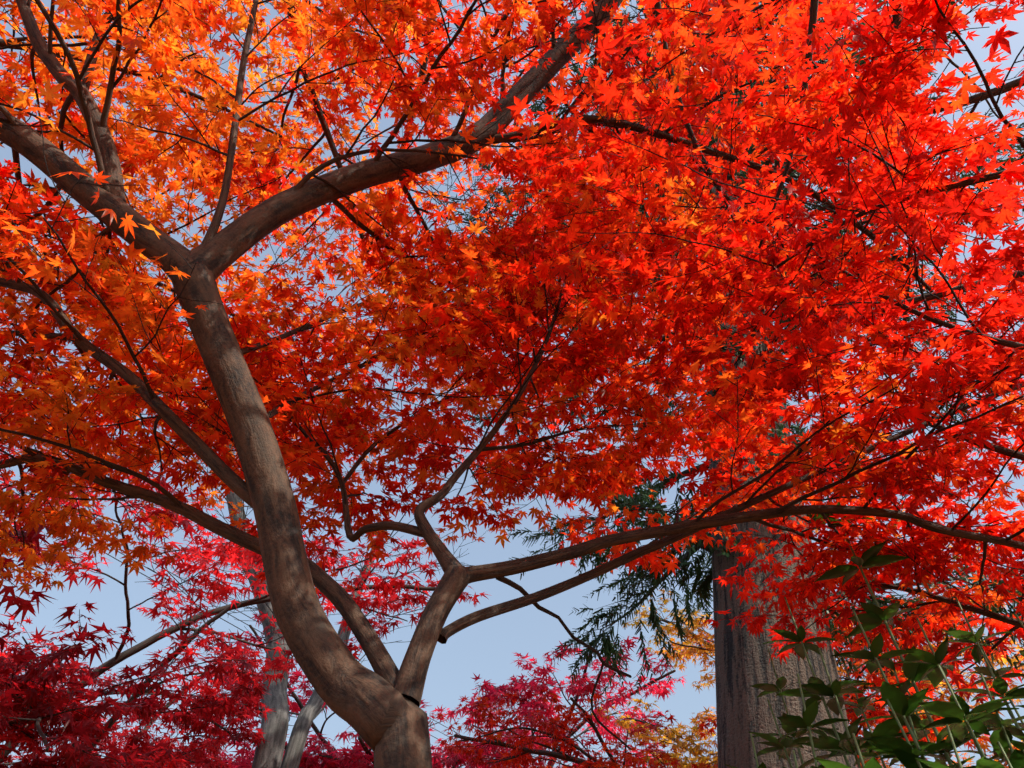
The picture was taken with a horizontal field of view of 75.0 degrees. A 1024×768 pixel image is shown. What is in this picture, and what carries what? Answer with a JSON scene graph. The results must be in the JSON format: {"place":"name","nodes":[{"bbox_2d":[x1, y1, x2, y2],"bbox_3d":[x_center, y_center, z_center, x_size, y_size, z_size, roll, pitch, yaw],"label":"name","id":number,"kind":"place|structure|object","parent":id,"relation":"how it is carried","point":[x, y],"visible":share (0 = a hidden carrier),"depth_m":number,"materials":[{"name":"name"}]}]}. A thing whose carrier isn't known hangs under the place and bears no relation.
{"place":"outdoors","nodes":[
{"label":"outdoors","id":0,"kind":"place"},
{"bbox_2d":[0,422,487,767],"bbox_3d":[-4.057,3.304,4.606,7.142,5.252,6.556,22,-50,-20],"label":"crimson maple tree","id":1,"kind":"object","parent":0,"point":[82,732],"depth_m":4.88,"materials":[{"name":"red plant"}]},
{"bbox_2d":[190,614,713,767],"bbox_3d":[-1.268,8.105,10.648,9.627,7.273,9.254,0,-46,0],"label":"maple tree","id":2,"kind":"object","parent":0,"point":[533,686],"depth_m":9.73,"materials":[{"name":"red plant"}]},
{"bbox_2d":[0,0,1023,767],"bbox_3d":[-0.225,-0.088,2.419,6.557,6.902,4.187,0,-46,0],"label":"maple tree","id":3,"kind":"object","parent":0,"point":[436,312],"depth_m":2.48,"materials":[{"name":"red plant"}]},
{"bbox_2d":[0,0,1023,767],"label":"sky","id":4,"kind":"structure","parent":0,"point":[484,648],"materials":[{"name":"blue"}]},
{"bbox_2d":[387,0,1023,767],"bbox_3d":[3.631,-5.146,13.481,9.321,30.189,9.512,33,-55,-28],"label":"cedar tree","id":5,"kind":"object","parent":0,"point":[641,498],"depth_m":6.44,"materials":[{"name":"brown plant"}]},
{"bbox_2d":[433,560,991,767],"bbox_3d":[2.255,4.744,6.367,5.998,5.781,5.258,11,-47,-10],"label":"orange maple tree","id":6,"kind":"object","parent":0,"point":[524,758],"depth_m":6.99,"materials":[{"name":"plant"}]},
{"bbox_2d":[588,498,1023,767],"bbox_3d":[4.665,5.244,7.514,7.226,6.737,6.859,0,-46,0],"label":"yellow maple tree","id":7,"kind":"object","parent":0,"point":[691,739],"depth_m":8.31,"materials":[{"name":"plant"}]},
{"bbox_2d":[725,478,1023,767],"bbox_3d":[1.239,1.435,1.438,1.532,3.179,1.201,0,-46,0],"label":"shrub","id":8,"kind":"object","parent":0,"point":[886,743],"depth_m":1.92,"materials":[{"name":"green plant"}]},
{"label":"ground","id":9,"kind":"structure","parent":0,"visible":0},
{"bbox_2d":[133,277,488,767],"bbox_3d":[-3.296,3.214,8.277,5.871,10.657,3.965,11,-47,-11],"label":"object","id":10,"kind":"object","parent":9,"relation":"on","point":[269,752],"visible":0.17,"depth_m":7.39,"materials":[{"name":"grey plant"}]}
]}

